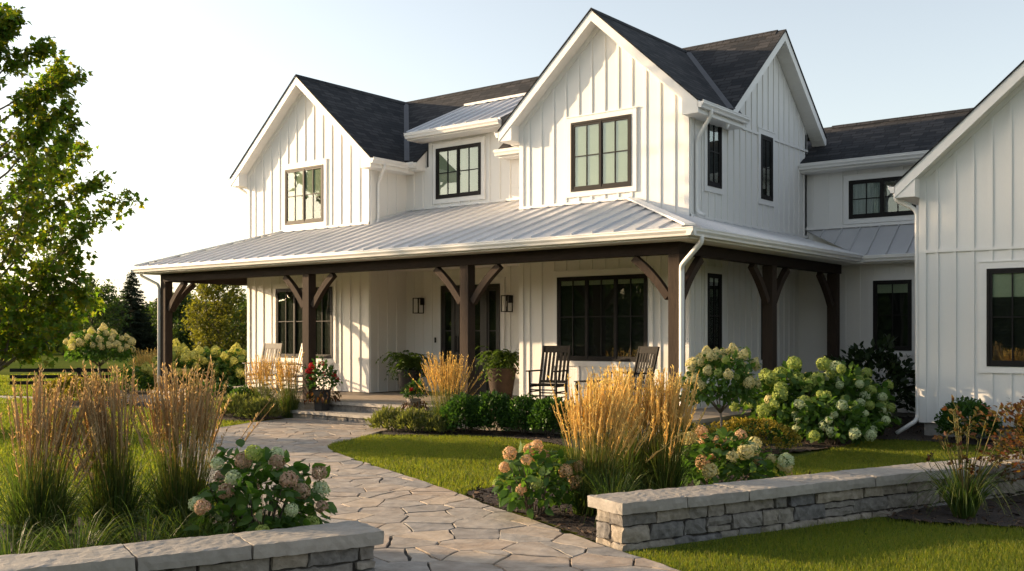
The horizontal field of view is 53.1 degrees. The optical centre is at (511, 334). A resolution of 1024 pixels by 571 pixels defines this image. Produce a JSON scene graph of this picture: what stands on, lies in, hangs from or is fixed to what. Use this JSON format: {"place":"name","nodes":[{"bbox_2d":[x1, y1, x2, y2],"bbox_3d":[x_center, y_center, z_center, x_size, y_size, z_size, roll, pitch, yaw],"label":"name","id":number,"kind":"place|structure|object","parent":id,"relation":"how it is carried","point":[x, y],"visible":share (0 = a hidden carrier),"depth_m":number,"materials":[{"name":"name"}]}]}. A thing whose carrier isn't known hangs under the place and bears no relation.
{"place":"outdoors","nodes":[
{"label":"outdoors","id":0,"kind":"place"},
{"bbox_2d":[0,396,93,399],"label":"road","id":1,"kind":"structure","parent":0,"point":[19,397],"depth_m":27.67,"materials":[{"name":"grey asphalt"}]},
{"bbox_2d":[34,373,110,403],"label":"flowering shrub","id":2,"kind":"object","parent":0,"point":[67,384],"visible":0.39,"depth_m":24.59,"materials":[{"name":"green plant"}]},
{"bbox_2d":[128,348,173,390],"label":"reed grass","id":3,"kind":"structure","parent":0,"point":[147,358],"depth_m":30.71,"materials":[{"name":"beige plant"}]},
{"bbox_2d":[88,355,274,537],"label":"reed grass","id":4,"kind":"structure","parent":0,"point":[197,418],"depth_m":8.07,"materials":[{"name":"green plant"}]},
{"bbox_2d":[241,353,279,414],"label":"reed grass","id":5,"kind":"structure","parent":0,"point":[266,367],"depth_m":21.31,"materials":[{"name":"beige plant"}]},
{"bbox_2d":[179,418,679,570],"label":"path","id":6,"kind":"structure","parent":0,"point":[423,525],"depth_m":9.28,"materials":[{"name":"stone flagstone paving"}]},
{"bbox_2d":[410,351,484,429],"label":"reed grass","id":7,"kind":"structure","parent":0,"point":[450,381],"depth_m":17.97,"materials":[{"name":"beige plant"}]},
{"bbox_2d":[0,350,1023,570],"bbox_3d":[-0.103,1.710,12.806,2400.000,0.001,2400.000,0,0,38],"label":"ground","id":8,"kind":"structure","parent":0,"point":[61,363],"depth_m":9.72,"materials":[{"name":"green plant"}]},
{"bbox_2d":[12,293,44,348],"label":"deciduous tree","id":9,"kind":"object","parent":8,"relation":"on","point":[29,315],"visible":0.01,"depth_m":89.14,"materials":[{"name":"green plant"}]},
{"bbox_2d":[20,284,96,354],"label":"deciduous tree","id":10,"kind":"object","parent":8,"relation":"on","point":[56,349],"visible":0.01,"depth_m":83.49,"materials":[{"name":"green plant"}]},
{"bbox_2d":[0,2,148,370],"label":"maple tree","id":11,"kind":"object","parent":8,"relation":"on","point":[47,88],"visible":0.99,"depth_m":36.07,"materials":[{"name":"green plant"}]},
{"bbox_2d":[59,401,121,407],"bbox_3d":[-10.224,1.679,24.680,3.330,0.037,2.070,0,0,38],"label":"mulch bed","id":12,"kind":"object","parent":8,"relation":"on","point":[78,404],"visible":0.1,"depth_m":24.57,"materials":[{"name":"brown soil"}]},
{"bbox_2d":[56,274,132,351],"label":"deciduous tree","id":13,"kind":"object","parent":8,"relation":"on","point":[107,290],"visible":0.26,"depth_m":79.55,"materials":[{"name":"green plant"}]},
{"bbox_2d":[93,300,133,333],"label":"deciduous tree","id":14,"kind":"object","parent":8,"relation":"on","point":[112,316],"visible":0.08,"depth_m":94.09,"materials":[{"name":"green plant"}]},
{"bbox_2d":[10,368,244,387],"bbox_3d":[-11.671,1.370,31.788,7.800,0.680,0.125,0,0,0],"label":"rail fence","id":15,"kind":"object","parent":8,"relation":"on","point":[77,370],"visible":0.19,"depth_m":31.73,"materials":[{"name":"black paint"}]},
{"bbox_2d":[11,295,244,351],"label":"treeline","id":16,"kind":"object","parent":8,"relation":"on","point":[149,305],"visible":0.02,"depth_m":102.01,"materials":[{"name":"green plant"}]},
{"bbox_2d":[0,515,256,553],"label":"mulch bed","id":17,"kind":"object","parent":8,"relation":"on","point":[75,529],"visible":0.02,"depth_m":8.64,"materials":[{"name":"brown soil"}]},
{"bbox_2d":[1,476,87,531],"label":"grass tuft","id":18,"kind":"object","parent":17,"relation":"on","point":[62,493],"visible":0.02,"depth_m":8.56,"materials":[{"name":"green plant"}]},
{"bbox_2d":[4,466,88,528],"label":"grass tuft","id":19,"kind":"object","parent":17,"relation":"on","point":[70,522],"visible":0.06,"depth_m":8.92,"materials":[{"name":"green plant"}]},
{"bbox_2d":[0,514,118,554],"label":"grass tuft","id":20,"kind":"object","parent":17,"relation":"on","point":[6,546],"visible":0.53,"depth_m":6.75,"materials":[{"name":"green plant"}]},
{"bbox_2d":[0,364,129,553],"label":"reed grass","id":21,"kind":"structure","parent":17,"relation":"on","point":[40,484],"depth_m":7.64,"materials":[{"name":"green plant"}]},
{"bbox_2d":[0,495,160,552],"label":"grass tuft","id":22,"kind":"object","parent":17,"relation":"on","point":[72,546],"visible":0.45,"depth_m":6.90,"materials":[{"name":"green plant"}]},
{"bbox_2d":[1,504,170,554],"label":"grass tuft","id":23,"kind":"object","parent":17,"relation":"on","point":[79,544],"visible":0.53,"depth_m":6.86,"materials":[{"name":"green plant"}]},
{"bbox_2d":[43,357,191,545],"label":"reed grass","id":24,"kind":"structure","parent":17,"relation":"on","point":[109,470],"depth_m":7.89,"materials":[{"name":"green plant"}]},
{"bbox_2d":[87,461,181,526],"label":"grass tuft","id":25,"kind":"object","parent":17,"relation":"on","point":[144,505],"visible":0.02,"depth_m":8.85,"materials":[{"name":"green plant"}]},
{"bbox_2d":[33,496,251,546],"bbox_3d":[-2.537,1.418,7.027,1.305,0.584,1.380,0,0,38],"label":"grass tuft","id":26,"kind":"object","parent":17,"relation":"on","point":[151,533],"visible":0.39,"depth_m":7.13,"materials":[{"name":"green plant"}]},
{"bbox_2d":[97,503,238,542],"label":"grass tuft","id":27,"kind":"object","parent":17,"relation":"on","point":[193,535],"visible":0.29,"depth_m":7.17,"materials":[{"name":"green plant"}]},
{"bbox_2d":[107,496,281,541],"bbox_3d":[-2.284,1.426,7.268,1.354,0.569,1.301,0,0,38],"label":"grass tuft","id":28,"kind":"object","parent":17,"relation":"on","point":[186,534],"visible":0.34,"depth_m":7.23,"materials":[{"name":"green plant"}]},
{"bbox_2d":[183,439,337,535],"bbox_3d":[-1.899,1.247,7.519,1.120,0.933,1.238,0,0,38],"label":"hydrangea bush","id":29,"kind":"object","parent":17,"relation":"on","point":[292,486],"visible":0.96,"depth_m":7.34,"materials":[{"name":"green plant"}]},
{"bbox_2d":[214,474,332,530],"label":"grass tuft","id":30,"kind":"object","parent":17,"relation":"on","point":[261,523],"visible":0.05,"depth_m":7.79,"materials":[{"name":"green plant"}]},
{"bbox_2d":[108,272,156,354],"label":"spruce tree","id":31,"kind":"object","parent":8,"relation":"on","point":[135,329],"visible":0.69,"depth_m":87.64,"materials":[{"name":"green plant"}]},
{"bbox_2d":[139,298,156,351],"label":"spruce tree","id":32,"kind":"object","parent":8,"relation":"on","point":[150,315],"visible":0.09,"depth_m":95.71,"materials":[{"name":"green plant"}]},
{"bbox_2d":[145,287,213,351],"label":"deciduous tree","id":33,"kind":"object","parent":8,"relation":"on","point":[177,315],"visible":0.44,"depth_m":85.25,"materials":[{"name":"green plant"}]},
{"bbox_2d":[79,385,285,420],"bbox_3d":[-7.631,1.678,27.394,13.500,0.043,9.180,0,0,38],"label":"mulch bed","id":34,"kind":"object","parent":8,"relation":"on","point":[230,417],"visible":0.06,"depth_m":23.34,"materials":[{"name":"brown soil"}]},
{"bbox_2d":[63,322,135,377],"bbox_3d":[-12.134,0.676,30.000,2.032,2.072,2.103,0,0,38],"label":"hydrangea tree","id":35,"kind":"object","parent":34,"relation":"on","point":[101,342],"visible":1,"depth_m":29.57,"materials":[{"name":"green plant"}]},
{"bbox_2d":[107,362,156,392],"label":"hydrangea bush","id":36,"kind":"object","parent":34,"relation":"on","point":[142,385],"visible":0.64,"depth_m":29.32,"materials":[{"name":"green plant"}]},
{"bbox_2d":[140,338,229,387],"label":"hydrangea bush","id":37,"kind":"object","parent":34,"relation":"on","point":[185,353],"visible":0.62,"depth_m":29.44,"materials":[{"name":"green plant"}]},
{"bbox_2d":[187,380,211,401],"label":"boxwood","id":38,"kind":"object","parent":34,"relation":"on","point":[203,383],"visible":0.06,"depth_m":22.86,"materials":[{"name":"green plant"}]},
{"bbox_2d":[173,345,243,388],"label":"hydrangea bush","id":39,"kind":"object","parent":34,"relation":"on","point":[215,349],"visible":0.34,"depth_m":29.91,"materials":[{"name":"green plant"}]},
{"bbox_2d":[202,382,234,404],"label":"boxwood","id":40,"kind":"object","parent":34,"relation":"on","point":[229,387],"visible":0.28,"depth_m":22.06,"materials":[{"name":"green plant"}]},
{"bbox_2d":[204,395,236,415],"bbox_3d":[-6.014,1.466,21.197,0.834,0.457,0.942,0,0,7],"label":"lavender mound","id":41,"kind":"object","parent":34,"relation":"on","point":[216,406],"visible":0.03,"depth_m":21.07,"materials":[{"name":"green plant"}]},
{"bbox_2d":[198,342,246,385],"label":"hydrangea bush","id":42,"kind":"object","parent":34,"relation":"on","point":[235,351],"visible":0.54,"depth_m":29.41,"materials":[{"name":"green plant"}]},
{"bbox_2d":[214,390,259,418],"bbox_3d":[-5.477,1.404,20.479,1.204,0.584,1.065,0,0,-22],"label":"lavender mound","id":43,"kind":"object","parent":34,"relation":"on","point":[231,407],"visible":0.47,"depth_m":20.28,"materials":[{"name":"green plant"}]},
{"bbox_2d":[226,384,257,398],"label":"boxwood","id":44,"kind":"object","parent":34,"relation":"on","point":[242,389],"visible":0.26,"depth_m":21.47,"materials":[{"name":"green plant"}]},
{"bbox_2d":[234,395,285,420],"bbox_3d":[-4.965,1.429,20.097,0.972,0.534,1.099,0,0,8],"label":"lavender mound","id":45,"kind":"object","parent":34,"relation":"on","point":[256,404],"visible":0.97,"depth_m":19.91,"materials":[{"name":"green plant"}]},
{"bbox_2d":[259,352,305,418],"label":"reed grass","id":46,"kind":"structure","parent":34,"relation":"on","point":[290,402],"depth_m":20.71,"materials":[{"name":"beige plant"}]},
{"bbox_2d":[0,520,383,570],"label":"stone wall","id":47,"kind":"structure","parent":8,"relation":"on","point":[344,546],"depth_m":6.46,"materials":[{"name":"stone"}]},
{"bbox_2d":[174,299,216,350],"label":"deciduous tree","id":48,"kind":"object","parent":8,"relation":"on","point":[210,315],"visible":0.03,"depth_m":91.79,"materials":[{"name":"green plant"}]},
{"bbox_2d":[180,283,246,355],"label":"ornamental tree","id":49,"kind":"object","parent":8,"relation":"on","point":[200,328],"visible":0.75,"depth_m":49.24,"materials":[{"name":"green plant"}]},
{"bbox_2d":[222,288,246,346],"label":"deciduous tree","id":50,"kind":"object","parent":8,"relation":"on","point":[242,307],"visible":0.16,"depth_m":88.86,"materials":[{"name":"green plant"}]},
{"bbox_2d":[290,399,444,426],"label":"stone steps","id":51,"kind":"structure","parent":8,"relation":"on","point":[351,410],"depth_m":20.13,"materials":[{"name":"grey stone"}]},
{"bbox_2d":[302,356,342,410],"bbox_3d":[-3.821,0.975,20.572,0.822,1.110,0.796,0,0,21],"label":"flower pot","id":52,"kind":"object","parent":51,"relation":"on","point":[321,399],"visible":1,"depth_m":20.46,"materials":[{"name":"green plant"}]},
{"bbox_2d":[400,379,428,411],"bbox_3d":[-1.831,1.170,18.912,0.558,0.720,0.558,0,0,21],"label":"flower pot","id":53,"kind":"object","parent":51,"relation":"on","point":[411,400],"visible":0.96,"depth_m":18.84,"materials":[{"name":"stone"}]},
{"bbox_2d":[0,416,1023,552],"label":"mulch","id":54,"kind":"object","parent":8,"relation":"on","point":[915,512],"visible":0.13,"depth_m":9.73,"materials":[{"name":"brown soil"}]},
{"bbox_2d":[128,8,1023,440],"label":"farmhouse","id":55,"kind":"object","parent":8,"relation":"on","point":[602,192],"visible":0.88,"depth_m":20.44,"materials":[{"name":"white wood"}]},
{"bbox_2d":[240,343,282,389],"bbox_3d":[-5.930,0.769,24.404,0.630,1.116,0.993,0,0,28],"label":"rocking chair","id":56,"kind":"object","parent":55,"relation":"on","point":[272,346],"visible":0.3,"depth_m":24.58,"materials":[{"name":"white paint"}]},
{"bbox_2d":[273,344,319,392],"bbox_3d":[-5.015,0.769,23.620,0.992,1.116,0.630,0,0,-40],"label":"rocking chair","id":57,"kind":"object","parent":55,"relation":"on","point":[300,371],"visible":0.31,"depth_m":23.70,"materials":[{"name":"white paint"}]},
{"bbox_2d":[281,158,327,229],"bbox_3d":[-5.033,-3.381,24.813,1.640,1.592,0.066,0,0,38],"label":"window","id":58,"kind":"structure","parent":55,"relation":"in","point":[304,184],"depth_m":24.78,"materials":[{"name":"black metal"}]},
{"bbox_2d":[272,281,336,362],"bbox_3d":[-5.041,-0.291,24.819,2.320,1.932,0.066,0,0,38],"label":"window","id":59,"kind":"structure","parent":55,"relation":"in","point":[287,312],"depth_m":24.96,"materials":[{"name":"black metal"}]},
{"bbox_2d":[375,350,437,393],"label":"potted fern","id":60,"kind":"object","parent":55,"relation":"on","point":[406,364],"visible":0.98,"depth_m":22.94,"materials":[{"name":"green plant"}]},
{"bbox_2d":[413,296,424,313],"bbox_3d":[-2.166,-0.690,23.929,0.188,0.400,0.258,0,0,38],"label":"wall lantern","id":61,"kind":"object","parent":55,"relation":"attached to","point":[422,302],"depth_m":23.95,"materials":[{"name":"black metal"}]},
{"bbox_2d":[432,136,485,204],"bbox_3d":[-1.218,-3.726,23.338,1.600,1.402,0.066,0,0,38],"label":"window","id":62,"kind":"structure","parent":55,"relation":"in","point":[458,165],"depth_m":23.30,"materials":[{"name":"black metal"}]},
{"bbox_2d":[437,277,505,394],"bbox_3d":[-0.952,0.041,23.094,2.010,2.613,0.121,0,0,38],"label":"front door","id":63,"kind":"structure","parent":55,"relation":"in","point":[489,318],"depth_m":22.97,"materials":[{"name":"paint"}]},
{"bbox_2d":[475,345,518,397],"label":"potted fern","id":64,"kind":"object","parent":55,"relation":"on","point":[501,376],"visible":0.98,"depth_m":21.51,"materials":[{"name":"green plant"}]},
{"bbox_2d":[501,294,513,311],"bbox_3d":[-0.091,-0.690,22.296,0.188,0.400,0.258,0,0,38],"label":"wall lantern","id":65,"kind":"object","parent":55,"relation":"attached to","point":[509,300],"depth_m":22.27,"materials":[{"name":"black metal"}]},
{"bbox_2d":[526,345,572,402],"bbox_3d":[0.702,0.769,19.249,0.630,1.116,0.992,0,0,26],"label":"rocking chair","id":66,"kind":"object","parent":55,"relation":"on","point":[555,382],"visible":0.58,"depth_m":19.43,"materials":[{"name":"black paint"}]},
{"bbox_2d":[566,106,637,197],"bbox_3d":[1.698,-3.451,19.516,1.610,1.572,0.066,0,0,38],"label":"window","id":67,"kind":"structure","parent":55,"relation":"in","point":[601,147],"depth_m":19.48,"materials":[{"name":"black metal"}]},
{"bbox_2d":[552,266,653,367],"bbox_3d":[1.706,-0.316,19.510,2.290,1.862,0.066,0,0,38],"label":"window","id":68,"kind":"structure","parent":55,"relation":"in","point":[604,316],"depth_m":19.49,"materials":[{"name":"black glass"}]},
{"bbox_2d":[611,346,659,402],"bbox_3d":[2.152,0.769,18.171,0.993,1.116,0.630,0,0,-30],"label":"rocking chair","id":69,"kind":"object","parent":55,"relation":"on","point":[650,351],"visible":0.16,"depth_m":18.28,"materials":[{"name":"black paint"}]},
{"bbox_2d":[703,122,723,194],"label":"window","id":70,"kind":"structure","parent":55,"relation":"in","point":[713,136],"depth_m":19.05,"materials":[{"name":"black glass"}]},
{"bbox_2d":[703,266,724,350],"bbox_3d":[3.754,-0.321,19.060,0.066,1.872,0.800,0,0,38],"label":"window","id":71,"kind":"structure","parent":55,"relation":"in","point":[713,277],"depth_m":19.05,"materials":[{"name":"black glass"}]},
{"bbox_2d":[757,272,761,364],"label":"window","id":72,"kind":"structure","parent":55,"relation":"in","point":[759,303],"depth_m":20.58,"materials":[{"name":"black metal"}]},
{"bbox_2d":[757,127,775,206],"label":"window","id":73,"kind":"structure","parent":55,"relation":"in","point":[766,138],"depth_m":20.85,"materials":[{"name":"black glass"}]},
{"bbox_2d":[843,169,918,224],"bbox_3d":[7.786,-2.891,21.533,1.640,1.052,0.066,0,0,38],"label":"window","id":74,"kind":"structure","parent":55,"relation":"in","point":[868,198],"depth_m":21.65,"materials":[{"name":"glass"}]},
{"bbox_2d":[867,273,914,355],"bbox_3d":[7.790,-0.401,20.957,1.020,1.672,0.066,0,0,38],"label":"window","id":75,"kind":"structure","parent":55,"relation":"in","point":[891,297],"depth_m":20.94,"materials":[{"name":"black glass"}]},
{"bbox_2d":[978,259,1023,373],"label":"window","id":76,"kind":"structure","parent":55,"relation":"in","point":[1001,281],"depth_m":16.26,"materials":[{"name":"black glass"}]},
{"bbox_2d":[467,475,776,540],"bbox_3d":[1.590,1.678,10.520,3.900,0.040,4.600,0,0,38],"label":"mulch bed","id":77,"kind":"object","parent":8,"relation":"on","point":[589,526],"visible":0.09,"depth_m":9.48,"materials":[{"name":"brown soil"}]},
{"bbox_2d":[492,439,582,519],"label":"hydrangea bush","id":78,"kind":"object","parent":77,"relation":"on","point":[531,451],"visible":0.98,"depth_m":9.36,"materials":[{"name":"green plant"}]},
{"bbox_2d":[535,368,681,516],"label":"reed grass","id":79,"kind":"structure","parent":77,"relation":"on","point":[593,411],"depth_m":9.47,"materials":[{"name":"yellow plant"}]},
{"bbox_2d":[550,458,673,527],"bbox_3d":[0.917,1.415,9.129,1.174,0.589,1.136,0,0,-7],"label":"grass tuft","id":80,"kind":"object","parent":77,"relation":"on","point":[613,489],"visible":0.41,"depth_m":9.12,"materials":[{"name":"green plant"}]},
{"bbox_2d":[570,361,681,489],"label":"reed grass","id":81,"kind":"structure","parent":77,"relation":"on","point":[638,396],"depth_m":10.39,"materials":[{"name":"yellow plant"}]},
{"bbox_2d":[668,425,794,486],"bbox_3d":[2.332,1.342,10.960,1.441,0.748,1.327,0,0,38],"label":"hydrangea bush","id":82,"kind":"object","parent":77,"relation":"on","point":[748,457],"visible":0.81,"depth_m":10.77,"materials":[{"name":"green plant"}]},
{"bbox_2d":[382,416,1023,456],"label":"mulch bed","id":83,"kind":"object","parent":8,"relation":"on","point":[890,434],"visible":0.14,"depth_m":16.83,"materials":[{"name":"brown soil"}]},
{"bbox_2d":[363,404,412,430],"bbox_3d":[-2.098,1.461,17.921,1.047,0.508,0.926,0,0,38],"label":"lavender mound","id":84,"kind":"object","parent":83,"relation":"on","point":[378,418],"visible":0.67,"depth_m":17.71,"materials":[{"name":"green plant"}]},
{"bbox_2d":[388,405,438,431],"bbox_3d":[-1.653,1.454,17.620,0.995,0.483,0.880,0,0,38],"label":"lavender mound","id":85,"kind":"object","parent":83,"relation":"on","point":[415,416],"visible":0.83,"depth_m":17.41,"materials":[{"name":"green plant"}]},
{"bbox_2d":[417,413,457,433],"bbox_3d":[-1.230,1.503,17.416,0.785,0.381,0.694,0,0,37],"label":"lavender mound","id":86,"kind":"object","parent":83,"relation":"on","point":[431,420],"visible":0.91,"depth_m":17.23,"materials":[{"name":"green plant"}]},
{"bbox_2d":[437,392,492,432],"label":"boxwood","id":87,"kind":"object","parent":83,"relation":"on","point":[458,402],"visible":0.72,"depth_m":17.25,"materials":[{"name":"green plant"}]},
{"bbox_2d":[464,389,520,432],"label":"boxwood","id":88,"kind":"object","parent":83,"relation":"on","point":[494,400],"visible":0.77,"depth_m":17.12,"materials":[{"name":"green plant"}]},
{"bbox_2d":[495,392,551,433],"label":"boxwood","id":89,"kind":"object","parent":83,"relation":"on","point":[522,405],"visible":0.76,"depth_m":16.95,"materials":[{"name":"green plant"}]},
{"bbox_2d":[524,393,573,436],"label":"boxwood","id":90,"kind":"object","parent":83,"relation":"on","point":[536,417],"visible":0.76,"depth_m":16.67,"materials":[{"name":"green plant"}]},
{"bbox_2d":[654,422,731,455],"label":"flowering shrub","id":91,"kind":"object","parent":83,"relation":"on","point":[712,429],"visible":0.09,"depth_m":13.53,"materials":[{"name":"green plant"}]},
{"bbox_2d":[673,343,766,426],"bbox_3d":[2.894,0.911,14.180,1.200,1.600,1.269,0,0,-9],"label":"hydrangea tree","id":92,"kind":"object","parent":83,"relation":"on","point":[707,361],"visible":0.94,"depth_m":13.93,"materials":[{"name":"green plant"}]},
{"bbox_2d":[709,415,802,453],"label":"flowering shrub","id":93,"kind":"object","parent":83,"relation":"on","point":[790,438],"visible":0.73,"depth_m":14.34,"materials":[{"name":"green plant"}]},
{"bbox_2d":[729,356,841,434],"bbox_3d":[4.452,1.029,16.597,1.792,1.372,1.959,0,0,38],"label":"hydrangea bush","id":94,"kind":"object","parent":83,"relation":"on","point":[777,400],"visible":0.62,"depth_m":16.30,"materials":[{"name":"green plant"}]},
{"bbox_2d":[781,390,890,445],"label":"hydrangea bush","id":95,"kind":"object","parent":83,"relation":"on","point":[843,417],"visible":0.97,"depth_m":15.36,"materials":[{"name":"green plant"}]},
{"bbox_2d":[794,360,901,430],"bbox_3d":[5.497,1.066,16.847,1.736,1.298,2.294,0,0,38],"label":"hydrangea bush","id":96,"kind":"object","parent":83,"relation":"on","point":[871,398],"visible":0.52,"depth_m":16.45,"materials":[{"name":"green plant"}]},
{"bbox_2d":[819,334,914,412],"bbox_3d":[6.828,0.845,19.140,1.962,1.737,2.150,0,0,-15],"label":"laurel shrub","id":97,"kind":"object","parent":83,"relation":"on","point":[896,373],"visible":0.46,"depth_m":18.86,"materials":[{"name":"green plant"}]},
{"bbox_2d":[934,395,1002,441],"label":"boxwood","id":98,"kind":"object","parent":83,"relation":"on","point":[966,409],"visible":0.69,"depth_m":15.84,"materials":[{"name":"green plant"}]},
{"bbox_2d":[1012,412,1023,433],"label":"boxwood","id":99,"kind":"object","parent":83,"relation":"on","point":[1020,425],"visible":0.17,"depth_m":15.40,"materials":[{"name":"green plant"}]},
{"bbox_2d":[587,454,1023,550],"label":"stone wall","id":100,"kind":"structure","parent":8,"relation":"on","point":[638,519],"depth_m":8.88,"materials":[{"name":"stone"}]},
{"bbox_2d":[888,494,1023,526],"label":"mulch bed","id":101,"kind":"object","parent":8,"relation":"on","point":[943,517],"visible":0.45,"depth_m":9.56,"materials":[{"name":"brown soil"}]},
{"bbox_2d":[877,394,1023,520],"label":"daylily","id":102,"kind":"object","parent":101,"relation":"on","point":[963,501],"visible":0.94,"depth_m":9.33,"materials":[{"name":"green plant"}]},
{"bbox_2d":[975,396,1023,484],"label":"rusty shrub","id":103,"kind":"object","parent":101,"relation":"on","point":[1017,421],"visible":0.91,"depth_m":10.46,"materials":[{"name":"orange plant"}]},
{"bbox_2d":[0,0,1023,304],"label":"sky","id":104,"kind":"structure","parent":0,"point":[178,92],"materials":[{"name":"white"}]},
{"bbox_2d":[574,380,607,404],"bbox_3d":[1.467,1.100,18.760,0.482,0.500,0.480,0,0,38],"label":"side table","id":105,"kind":"object","parent":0,"point":[576,382],"visible":0.22,"depth_m":18.71,"materials":[{"name":"black paint"}]},
{"bbox_2d":[617,365,731,489],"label":"reed grass","id":106,"kind":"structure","parent":0,"point":[673,416],"depth_m":10.27,"materials":[{"name":"yellow plant"}]},
{"bbox_2d":[877,414,895,435],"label":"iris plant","id":107,"kind":"object","parent":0,"point":[880,433],"visible":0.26,"depth_m":17.00,"materials":[{"name":"green plant"}]}
]}

